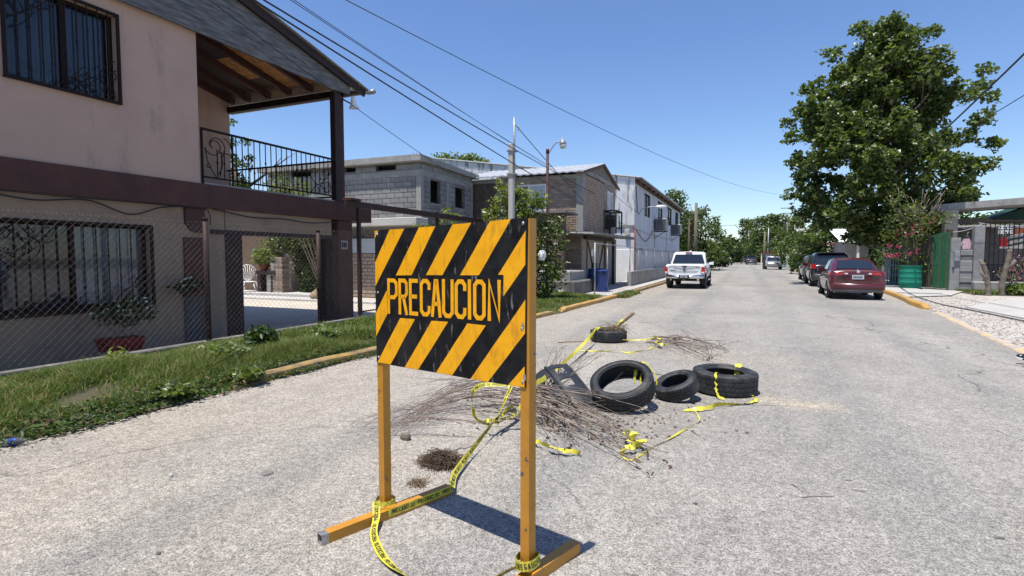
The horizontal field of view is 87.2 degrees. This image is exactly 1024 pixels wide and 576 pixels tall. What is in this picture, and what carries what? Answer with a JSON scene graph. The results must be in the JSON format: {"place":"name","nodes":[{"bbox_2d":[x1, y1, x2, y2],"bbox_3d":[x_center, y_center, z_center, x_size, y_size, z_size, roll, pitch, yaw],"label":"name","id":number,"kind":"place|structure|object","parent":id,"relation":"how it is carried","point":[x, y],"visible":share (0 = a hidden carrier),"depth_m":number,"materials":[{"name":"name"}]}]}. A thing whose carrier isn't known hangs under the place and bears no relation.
{"place":"outdoors","nodes":[
{"label":"outdoors","id":0,"kind":"place"},
{"bbox_2d":[4,343,182,370],"bbox_3d":[-7.802,1.326,3.957,1.400,0.001,12.900,1,4,23],"label":"yard strip","id":1,"kind":"object","parent":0,"point":[89,357],"depth_m":8.29,"materials":[{"name":"plant"}]},
{"bbox_2d":[89,296,158,353],"bbox_3d":[-5.801,0.532,8.089,0.576,0.815,1.016,1,4,23],"label":"potted plant","id":2,"kind":"object","parent":1,"relation":"on","point":[129,338],"visible":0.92,"depth_m":8.01,"materials":[{"name":"green plant"}]},
{"bbox_2d":[131,276,203,335],"bbox_3d":[-5.816,0.239,9.037,0.329,0.899,1.740,1,3,10],"label":"climbing plant","id":3,"kind":"object","parent":2,"relation":"in","point":[178,287],"visible":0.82,"depth_m":9.46,"materials":[{"name":"green plant"}]},
{"bbox_2d":[0,0,375,370],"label":"house","id":4,"kind":"structure","parent":0,"point":[133,100],"depth_m":9.05,"materials":[{"name":"paint"}]},
{"bbox_2d":[4,0,113,99],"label":"window","id":5,"kind":"structure","parent":4,"relation":"in","point":[35,23],"depth_m":8.00,"materials":[{"name":"glass"}]},
{"bbox_2d":[0,220,147,312],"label":"window","id":6,"kind":"structure","parent":4,"relation":"in","point":[125,257],"depth_m":8.19,"materials":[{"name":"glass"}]},
{"bbox_2d":[0,190,340,224],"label":"electric cable","id":7,"kind":"object","parent":4,"relation":"hanging from","point":[85,199],"visible":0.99,"depth_m":8.60,"materials":[{"name":"rubber"}]},
{"bbox_2d":[210,0,473,188],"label":"overhead wire","id":8,"kind":"object","parent":4,"relation":"attached to","point":[326,86],"visible":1,"depth_m":11.85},
{"bbox_2d":[0,298,615,447],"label":"verge","id":9,"kind":"structure","parent":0,"point":[83,395],"depth_m":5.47,"materials":[{"name":"green plant"}]},
{"bbox_2d":[145,378,198,398],"bbox_3d":[-3.532,1.044,5.552,0.601,0.169,0.470,1,4,23],"label":"weed","id":10,"kind":"object","parent":9,"relation":"on","point":[170,388],"visible":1,"depth_m":5.51,"materials":[{"name":"green plant"}]},
{"bbox_2d":[0,210,375,376],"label":"chain link fence","id":11,"kind":"object","parent":9,"relation":"on","point":[206,282],"visible":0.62,"depth_m":8.57,"materials":[{"name":"metal"}]},
{"bbox_2d":[0,343,376,442],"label":"verge creeper","id":12,"kind":"object","parent":9,"relation":"on","point":[89,420],"visible":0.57,"depth_m":5.15,"materials":[{"name":"green plant"}]},
{"bbox_2d":[190,341,251,358],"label":"weed","id":13,"kind":"object","parent":9,"relation":"on","point":[235,351],"visible":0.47,"depth_m":7.33,"materials":[{"name":"green plant"}]},
{"bbox_2d":[222,365,266,381],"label":"weed","id":14,"kind":"object","parent":9,"relation":"on","point":[247,372],"visible":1,"depth_m":6.24,"materials":[{"name":"green plant"}]},
{"bbox_2d":[240,324,281,345],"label":"weed","id":15,"kind":"object","parent":9,"relation":"on","point":[259,333],"visible":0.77,"depth_m":8.19,"materials":[{"name":"green plant"}]},
{"bbox_2d":[307,324,340,338],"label":"weed","id":16,"kind":"object","parent":9,"relation":"on","point":[329,331],"visible":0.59,"depth_m":8.99,"materials":[{"name":"green plant"}]},
{"bbox_2d":[342,198,483,317],"bbox_3d":[-2.327,-0.660,14.976,0.240,3.010,6.750,1,4,23],"label":"gateway","id":17,"kind":"object","parent":9,"relation":"on","point":[358,204],"visible":0.66,"depth_m":12.49,"materials":[{"name":"metal"}]},
{"bbox_2d":[277,290,615,343],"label":"verge grass","id":18,"kind":"structure","parent":9,"relation":"on","point":[363,328],"depth_m":11.30,"materials":[{"name":"plant"}]},
{"bbox_2d":[507,117,518,218],"bbox_3d":[0.064,-2.301,16.436,0.392,5.720,0.220,1,4,23],"label":"utility pole","id":19,"kind":"object","parent":9,"relation":"on","point":[511,174],"visible":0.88,"depth_m":16.34,"materials":[{"name":"concrete"}]},
{"bbox_2d":[480,178,552,250],"bbox_3d":[0.077,-1.582,17.985,2.758,4.218,1.245,1,4,23],"label":"shrub","id":20,"kind":"object","parent":9,"relation":"on","point":[536,203],"visible":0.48,"depth_m":17.78,"materials":[{"name":"green plant"}]},
{"bbox_2d":[536,214,569,298],"bbox_3d":[1.100,-0.953,17.846,1.767,2.995,1.209,1,4,23],"label":"shrub","id":21,"kind":"object","parent":9,"relation":"on","point":[544,283],"visible":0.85,"depth_m":17.65,"materials":[{"name":"green plant"}]},
{"bbox_2d":[546,138,566,288],"bbox_3d":[1.496,-2.305,18.325,0.730,5.512,0.232,1,4,23],"label":"street lamp","id":22,"kind":"object","parent":9,"relation":"on","point":[563,145],"visible":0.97,"depth_m":18.31,"materials":[{"name":"brown metal"}]},
{"bbox_2d":[263,0,594,193],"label":"overhead wire","id":23,"kind":"object","parent":22,"relation":"attached to","point":[284,12],"visible":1,"depth_m":9.78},
{"bbox_2d":[244,297,375,333],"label":"courtyard floor","id":24,"kind":"structure","parent":0,"point":[279,310],"depth_m":16.09,"materials":[{"name":"concrete"}]},
{"bbox_2d":[255,237,316,291],"bbox_3d":[-9.069,-0.967,22.441,4.121,3.402,1.220,1,4,23],"label":"hedge","id":25,"kind":"object","parent":24,"relation":"on","point":[311,278],"visible":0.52,"depth_m":22.05,"materials":[{"name":"green plant"}]},
{"bbox_2d":[263,173,316,278],"bbox_3d":[-8.668,-2.155,21.700,3.037,4.944,1.238,1,4,23],"label":"garden bush","id":26,"kind":"object","parent":24,"relation":"on","point":[295,186],"visible":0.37,"depth_m":21.46,"materials":[{"name":"green plant"}]},
{"bbox_2d":[244,290,375,303],"bbox_3d":[-10.020,0.312,22.059,12.100,0.260,1.800,1,4,23],"label":"courtyard step","id":27,"kind":"object","parent":24,"relation":"on","point":[247,295],"visible":0.25,"depth_m":21.20,"materials":[{"name":"concrete"}]},
{"bbox_2d":[255,270,275,291],"bbox_3d":[-10.130,-0.278,22.401,1.100,0.900,0.400,1,4,23],"label":"plant shelf","id":28,"kind":"object","parent":27,"relation":"on","point":[262,280],"visible":0.64,"depth_m":22.38,"materials":[{"name":"concrete"}]},
{"bbox_2d":[249,246,277,270],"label":"potted plant","id":29,"kind":"object","parent":28,"relation":"on","point":[262,254],"visible":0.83,"depth_m":22.29,"materials":[{"name":"green plant"}]},
{"bbox_2d":[270,257,289,292],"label":"brick pier","id":30,"kind":"structure","parent":27,"relation":"on","point":[284,269],"depth_m":22.02,"materials":[{"name":"brick"}]},
{"bbox_2d":[290,238,375,297],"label":"brick yard wall","id":31,"kind":"structure","parent":24,"relation":"on","point":[370,263],"depth_m":21.85,"materials":[{"name":"brick"}]},
{"bbox_2d":[257,151,478,290],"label":"block house","id":32,"kind":"structure","parent":0,"point":[419,181],"depth_m":21.75,"materials":[{"name":"concrete"}]},
{"bbox_2d":[0,262,1023,575],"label":"road","id":33,"kind":"structure","parent":0,"point":[906,418],"depth_m":3.82,"materials":[{"name":"asphalt"}]},
{"bbox_2d":[0,356,373,454],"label":"kerb","id":34,"kind":"object","parent":33,"relation":"on","point":[170,409],"visible":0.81,"depth_m":5.18,"materials":[{"name":"concrete"}]},
{"bbox_2d":[227,311,557,390],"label":"kerb","id":35,"kind":"structure","parent":33,"relation":"on","point":[305,364],"depth_m":7.29,"materials":[{"name":"concrete"}]},
{"bbox_2d":[415,447,469,472],"bbox_3d":[-0.518,1.225,3.912,0.385,0.104,0.410,-2,4,-29],"label":"straw pile","id":36,"kind":"object","parent":33,"relation":"on","point":[440,459],"visible":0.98,"depth_m":3.87,"materials":[{"name":"plant"}]},
{"bbox_2d":[317,217,579,575],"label":"caution sign","id":37,"kind":"object","parent":33,"relation":"on","point":[458,300],"visible":0.99,"depth_m":2.64,"materials":[{"name":"wood"}]},
{"bbox_2d":[388,485,452,516],"bbox_3d":[-0.541,1.278,3.236,0.009,0.048,0.469,3,5,45],"label":"caution tape","id":38,"kind":"object","parent":37,"relation":"attached to","point":[418,502],"visible":1,"depth_m":3.22,"materials":[{"name":"plastic"}]},
{"bbox_2d":[370,501,516,575],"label":"caution tape","id":39,"kind":"object","parent":37,"relation":"attached to","point":[382,555],"visible":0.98,"depth_m":2.77,"materials":[{"name":"plastic"}]},
{"bbox_2d":[449,423,491,487],"bbox_3d":[-0.302,1.198,3.953,0.076,0.087,1.123,1,3,10],"label":"caution tape","id":40,"kind":"object","parent":37,"relation":"attached to","point":[460,465],"visible":0.98,"depth_m":3.84,"materials":[{"name":"plastic"}]},
{"bbox_2d":[514,551,540,571],"bbox_3d":[0.071,1.255,2.484,0.116,0.057,0.125,1,4,23],"label":"caution tape","id":41,"kind":"object","parent":37,"relation":"attached to","point":[531,565],"visible":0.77,"depth_m":2.44,"materials":[{"name":"plastic"}]},
{"bbox_2d":[330,342,673,474],"bbox_3d":[0.186,0.938,5.377,3.002,0.532,2.879,1,4,23],"label":"brush pile","id":42,"kind":"object","parent":33,"relation":"on","point":[541,409],"visible":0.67,"depth_m":4.87,"materials":[{"name":"brown plant"}]},
{"bbox_2d":[471,383,512,426],"bbox_3d":[-0.209,1.015,4.753,0.324,0.288,0.478,1,4,23],"label":"caution tape","id":43,"kind":"object","parent":42,"relation":"on","point":[475,388],"visible":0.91,"depth_m":4.80,"materials":[{"name":"plastic"}]},
{"bbox_2d":[536,363,597,408],"bbox_3d":[0.536,1.116,5.664,0.454,0.503,0.804,-1,4,-24],"label":"bumper piece","id":44,"kind":"object","parent":33,"relation":"on","point":[549,372],"visible":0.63,"depth_m":5.62,"materials":[{"name":"plastic"}]},
{"bbox_2d":[557,294,618,311],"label":"kerb","id":45,"kind":"structure","parent":33,"relation":"on","point":[582,304],"depth_m":16.49,"materials":[{"name":"concrete"}]},
{"bbox_2d":[452,393,748,456],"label":"leaf litter","id":46,"kind":"object","parent":33,"relation":"on","point":[550,430],"visible":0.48,"depth_m":4.88,"materials":[{"name":"plant"}]},
{"bbox_2d":[590,327,626,342],"bbox_3d":[1.735,0.845,9.667,0.652,0.204,0.652,1,4,23],"label":"tyre","id":47,"kind":"object","parent":33,"relation":"on","point":[605,336],"visible":0.83,"depth_m":9.39,"materials":[{"name":"rubber"}]},
{"bbox_2d":[518,326,599,408],"bbox_3d":[0.784,0.907,7.254,0.124,0.195,4.980,1,3,17],"label":"caution tape","id":48,"kind":"object","parent":47,"relation":"attached to","point":[543,378],"visible":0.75,"depth_m":7.68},
{"bbox_2d":[590,360,655,412],"bbox_3d":[1.107,0.979,5.394,0.642,0.443,0.637,1,4,23],"label":"tyre","id":49,"kind":"object","parent":33,"relation":"on","point":[642,394],"visible":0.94,"depth_m":5.26,"materials":[{"name":"rubber"}]},
{"bbox_2d":[620,428,646,455],"bbox_3d":[0.980,1.204,4.298,0.199,0.128,0.596,1,3,16],"label":"caution tape","id":50,"kind":"object","parent":33,"relation":"on","point":[635,443],"visible":0.94,"depth_m":4.18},
{"bbox_2d":[655,369,699,402],"bbox_3d":[1.748,1.040,5.720,0.479,0.307,0.479,1,4,23],"label":"tyre","id":51,"kind":"object","parent":33,"relation":"on","point":[677,386],"visible":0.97,"depth_m":5.59,"materials":[{"name":"rubber"}]},
{"bbox_2d":[664,250,713,287],"bbox_3d":[9.227,-1.024,27.907,2.180,1.860,5.568,1,4,24],"label":"pickup truck","id":52,"kind":"object","parent":33,"relation":"on","point":[689,266],"visible":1,"depth_m":25.95,"materials":[{"name":"white metal"}]},
{"bbox_2d":[646,329,738,362],"bbox_3d":[2.970,0.860,9.261,1.412,0.223,3.380,0,3,-6],"label":"stick bundle","id":53,"kind":"object","parent":33,"relation":"on","point":[677,340],"visible":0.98,"depth_m":8.85,"materials":[{"name":"wood"}]},
{"bbox_2d":[684,395,757,410],"bbox_3d":[2.145,1.163,5.405,0.994,0.069,0.145,-2,4,-27],"label":"caution tape","id":54,"kind":"object","parent":33,"relation":"on","point":[707,407],"visible":1,"depth_m":5.32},
{"bbox_2d":[693,363,758,397],"bbox_3d":[2.389,1.032,6.041,0.696,0.264,0.696,1,4,23],"label":"tyre","id":55,"kind":"object","parent":33,"relation":"on","point":[731,384],"visible":0.86,"depth_m":5.79,"materials":[{"name":"rubber"}]},
{"bbox_2d":[803,252,847,285],"bbox_3d":[17.006,-1.041,29.090,2.180,1.760,4.668,1,4,24],"label":"suv","id":56,"kind":"object","parent":33,"relation":"on","point":[812,273],"visible":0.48,"depth_m":27.36,"materials":[{"name":"black metal"}]},
{"bbox_2d":[817,256,885,298],"bbox_3d":[13.045,-0.456,20.861,1.980,1.530,4.555,1,4,24],"label":"sedan","id":57,"kind":"object","parent":33,"relation":"on","point":[857,275],"visible":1,"depth_m":19.12,"materials":[{"name":"red metal"}]},
{"bbox_2d":[789,268,932,308],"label":"kerb","id":58,"kind":"structure","parent":33,"relation":"on","point":[910,301],"depth_m":17.63,"materials":[{"name":"concrete"}]},
{"bbox_2d":[933,312,1023,353],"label":"faded kerb","id":59,"kind":"structure","parent":33,"relation":"on","point":[1005,343],"depth_m":10.32,"materials":[{"name":"concrete"}]},
{"bbox_2d":[346,0,785,194],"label":"overhead wire","id":60,"kind":"object","parent":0,"point":[513,85],"visible":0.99,"depth_m":14.22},
{"bbox_2d":[584,278,665,296],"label":"pavement","id":61,"kind":"structure","parent":0,"point":[622,286],"depth_m":25.80,"materials":[{"name":"concrete"}]},
{"bbox_2d":[536,269,592,293],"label":"retaining wall","id":62,"kind":"structure","parent":61,"relation":"on","point":[579,281],"depth_m":20.50,"materials":[{"name":"concrete"}]},
{"bbox_2d":[595,270,609,291],"bbox_3d":[3.648,-0.293,21.872,0.640,0.890,0.640,1,4,23],"label":"bin","id":63,"kind":"object","parent":61,"relation":"on","point":[601,281],"visible":0.93,"depth_m":21.65,"materials":[{"name":"blue plastic"}]},
{"bbox_2d":[594,243,685,293],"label":"street wall","id":64,"kind":"structure","parent":61,"relation":"on","point":[638,276],"depth_m":29.48,"materials":[{"name":"concrete"}]},
{"bbox_2d":[229,0,1023,245],"label":"sky","id":65,"kind":"structure","parent":0,"point":[703,86],"materials":[{"name":"blue"}]},
{"bbox_2d":[798,269,961,296],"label":"pavement","id":66,"kind":"structure","parent":0,"point":[924,291],"depth_m":22.70,"materials":[{"name":"concrete"}]},
{"bbox_2d":[771,229,799,266],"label":"tree","id":67,"kind":"object","parent":66,"relation":"on","point":[784,246],"visible":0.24,"depth_m":63.57,"materials":[{"name":"green plant"}]},
{"bbox_2d":[884,242,907,283],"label":"teal gate","id":68,"kind":"structure","parent":66,"relation":"on","point":[892,275],"depth_m":27.90,"materials":[{"name":"metal"}]},
{"bbox_2d":[898,265,922,287],"bbox_3d":[18.276,-0.518,24.675,0.899,1.020,0.899,1,4,23],"label":"barrel","id":69,"kind":"object","parent":66,"relation":"on","point":[910,276],"visible":0.99,"depth_m":24.34,"materials":[{"name":"green plastic"}]},
{"bbox_2d":[878,187,955,273],"bbox_3d":[18.545,-2.290,24.766,2.913,4.854,1.657,1,4,23],"label":"bougainvillea","id":70,"kind":"object","parent":66,"relation":"on","point":[925,224],"visible":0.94,"depth_m":24.78,"materials":[{"name":"green plant"}]},
{"bbox_2d":[946,230,960,290],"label":"block pillar","id":71,"kind":"structure","parent":66,"relation":"on","point":[954,263],"depth_m":23.44,"materials":[{"name":"concrete"}]},
{"bbox_2d":[917,231,950,288],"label":"bar gate","id":72,"kind":"structure","parent":71,"relation":"attached to","point":[936,247],"depth_m":24.23,"materials":[{"name":"metal"}]},
{"bbox_2d":[910,292,1023,349],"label":"gravel ground","id":73,"kind":"structure","parent":0,"point":[982,301],"depth_m":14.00,"materials":[{"name":"gravel"}]},
{"bbox_2d":[830,229,884,270],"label":"pale house","id":74,"kind":"structure","parent":73,"relation":"on","point":[852,250],"depth_m":40.10,"materials":[{"name":"concrete"}]},
{"bbox_2d":[779,10,1008,284],"bbox_3d":[19.480,-6.929,28.268,9.929,14.175,7.875,1,4,23],"label":"broadleaf tree","id":75,"kind":"object","parent":73,"relation":"on","point":[883,72],"visible":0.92,"depth_m":26.75,"materials":[{"name":"green plant"}]},
{"bbox_2d":[896,53,1023,173],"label":"overhead wire","id":76,"kind":"object","parent":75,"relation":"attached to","point":[996,80],"visible":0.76,"depth_m":17.25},
{"bbox_2d":[861,211,1023,267],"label":"tree","id":77,"kind":"object","parent":73,"relation":"on","point":[880,255],"visible":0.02,"depth_m":35.40,"materials":[{"name":"green plant"}]},
{"bbox_2d":[885,224,1023,281],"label":"yard house","id":78,"kind":"structure","parent":73,"relation":"on","point":[962,233],"depth_m":28.24,"materials":[{"name":"concrete"}]},
{"bbox_2d":[959,250,972,289],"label":"block wall","id":79,"kind":"structure","parent":73,"relation":"on","point":[966,265],"depth_m":23.34,"materials":[{"name":"concrete"}]},
{"bbox_2d":[909,197,1023,288],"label":"slab canopy","id":80,"kind":"object","parent":73,"relation":"on","point":[986,205],"visible":0.53,"depth_m":24.85,"materials":[{"name":"concrete"}]},
{"bbox_2d":[999,233,1023,248],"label":"striped cloth","id":81,"kind":"object","parent":80,"relation":"hanging from","point":[1016,241],"visible":0.67,"depth_m":24.50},
{"bbox_2d":[971,226,985,281],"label":"block pillar","id":82,"kind":"structure","parent":73,"relation":"on","point":[978,242],"depth_m":23.10,"materials":[{"name":"concrete"}]},
{"bbox_2d":[978,259,991,295],"bbox_3d":[18.257,-0.356,20.762,0.479,1.546,0.227,1,4,23],"label":"tree stump","id":83,"kind":"object","parent":73,"relation":"on","point":[984,272],"visible":0.88,"depth_m":20.69,"materials":[{"name":"brown wood"}]},
{"bbox_2d":[971,221,1023,289],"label":"iron railings","id":84,"kind":"object","parent":73,"relation":"on","point":[978,285],"visible":0.43,"depth_m":22.88,"materials":[{"name":"metal"}]},
{"bbox_2d":[983,207,1023,219],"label":"awning","id":85,"kind":"object","parent":73,"relation":"on","point":[1012,214],"visible":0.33,"depth_m":25.62,"materials":[{"name":"green fabric"}]},
{"bbox_2d":[961,292,1023,295],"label":"garden earth","id":86,"kind":"structure","parent":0,"point":[984,294],"depth_m":21.27,"materials":[{"name":"soil"}]},
{"bbox_2d":[999,249,1016,295],"bbox_3d":[19.238,-0.541,20.871,0.501,1.912,0.222,1,4,23],"label":"tree stump","id":87,"kind":"object","parent":86,"relation":"on","point":[1008,265],"visible":0.93,"depth_m":20.84,"materials":[{"name":"brown wood"}]},
{"bbox_2d":[992,253,1023,284],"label":"flower bush","id":88,"kind":"object","parent":86,"relation":"on","point":[1014,269],"visible":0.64,"depth_m":22.03,"materials":[{"name":"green plant"}]},
{"bbox_2d":[994,283,1023,294],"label":"garden plant","id":89,"kind":"object","parent":86,"relation":"on","point":[1017,288],"visible":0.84,"depth_m":20.91,"materials":[{"name":"green plant"}]},
{"bbox_2d":[966,299,1023,318],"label":"concrete driveway","id":90,"kind":"structure","parent":0,"point":[1011,307],"depth_m":15.60,"materials":[{"name":"concrete"}]},
{"label":"ground","id":91,"kind":"structure","parent":0,"visible":0},
{"bbox_2d":[242,236,274,289],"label":"boundary wall","id":92,"kind":"structure","parent":91,"relation":"on","point":[247,248],"depth_m":23.72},
{"bbox_2d":[230,118,294,188],"bbox_3d":[-13.957,-4.145,27.123,5.581,8.608,4.150,0,3,6],"label":"tree","id":93,"kind":"object","parent":91,"relation":"on","point":[239,162],"visible":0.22,"depth_m":26.92,"materials":[{"name":"green plant"}]},
{"bbox_2d":[430,151,484,161],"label":"tree","id":94,"kind":"object","parent":91,"relation":"on","point":[447,156],"visible":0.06,"depth_m":45.85,"materials":[{"name":"green plant"}]},
{"bbox_2d":[472,163,633,284],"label":"brick house","id":95,"kind":"structure","parent":91,"relation":"on","point":[585,228],"depth_m":24.31,"materials":[{"name":"brick"}]},
{"bbox_2d":[253,0,582,204],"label":"overhead wire","id":96,"kind":"object","parent":95,"relation":"attached to","point":[279,16],"visible":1,"depth_m":9.60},
{"bbox_2d":[516,184,545,211],"bbox_3d":[0.858,-3.912,24.030,1.420,1.390,0.050,1,4,23],"label":"window","id":97,"kind":"structure","parent":95,"relation":"in","point":[537,187],"depth_m":23.91,"materials":[{"name":"grey glass"}]},
{"bbox_2d":[586,240,604,269],"bbox_3d":[4.005,-1.181,25.488,0.160,2.250,3.400,1,4,23],"label":"door","id":98,"kind":"structure","parent":95,"relation":"in","point":[600,249],"depth_m":25.28,"materials":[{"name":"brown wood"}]},
{"bbox_2d":[603,210,621,234],"bbox_3d":[5.074,-3.285,27.032,0.670,1.155,1.370,1,4,23],"label":"air cooler","id":99,"kind":"object","parent":95,"relation":"attached to","point":[612,223],"visible":0.94,"depth_m":26.63,"materials":[{"name":"metal"}]},
{"bbox_2d":[529,210,577,276],"bbox_3d":[1.473,-1.327,22.704,2.200,3.660,1.700,1,4,23],"label":"porch","id":100,"kind":"object","parent":91,"relation":"on","point":[565,213],"visible":0.21,"depth_m":21.83,"materials":[{"name":"concrete"}]},
{"bbox_2d":[431,157,683,281],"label":"white building","id":101,"kind":"structure","parent":91,"relation":"on","point":[637,193],"depth_m":35.51,"materials":[{"name":"paint"}]},
{"bbox_2d":[654,218,667,237],"bbox_3d":[10.915,-4.332,39.412,0.910,1.447,0.964,1,4,23],"label":"air cooler","id":102,"kind":"object","parent":101,"relation":"attached to","point":[660,225],"visible":1,"depth_m":38.98,"materials":[{"name":"metal"}]},
{"bbox_2d":[665,187,707,250],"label":"tree","id":103,"kind":"object","parent":91,"relation":"on","point":[686,212],"visible":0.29,"depth_m":59.65,"materials":[{"name":"green plant"}]},
{"bbox_2d":[679,218,719,255],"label":"tree","id":104,"kind":"object","parent":91,"relation":"on","point":[684,248],"visible":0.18,"depth_m":65.61,"materials":[{"name":"green plant"}]},
{"bbox_2d":[680,205,727,259],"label":"tree","id":105,"kind":"object","parent":91,"relation":"on","point":[717,227],"visible":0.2,"depth_m":66.61,"materials":[{"name":"green plant"}]},
{"bbox_2d":[687,239,729,270],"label":"tree","id":106,"kind":"object","parent":91,"relation":"on","point":[713,251],"visible":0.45,"depth_m":61.26,"materials":[{"name":"green plant"}]},
{"bbox_2d":[710,229,737,266],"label":"tree","id":107,"kind":"object","parent":91,"relation":"on","point":[731,248],"visible":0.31,"depth_m":81.28,"materials":[{"name":"green plant"}]},
{"bbox_2d":[724,237,749,262],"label":"tree","id":108,"kind":"object","parent":91,"relation":"on","point":[737,257],"visible":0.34,"depth_m":118.91,"materials":[{"name":"green plant"}]},
{"bbox_2d":[736,217,760,263],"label":"tree","id":109,"kind":"object","parent":91,"relation":"on","point":[745,228],"visible":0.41,"depth_m":127.80,"materials":[{"name":"green plant"}]},
{"bbox_2d":[742,213,791,259],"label":"tree","id":110,"kind":"object","parent":91,"relation":"on","point":[756,236],"visible":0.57,"depth_m":111.25,"materials":[{"name":"green plant"}]},
{"bbox_2d":[765,230,794,256],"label":"tree","id":111,"kind":"object","parent":91,"relation":"on","point":[783,234],"visible":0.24,"depth_m":80.46,"materials":[{"name":"green plant"}]},
{"bbox_2d":[783,220,842,273],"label":"tree","id":112,"kind":"object","parent":91,"relation":"on","point":[809,249],"visible":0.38,"depth_m":47.68,"materials":[{"name":"green plant"}]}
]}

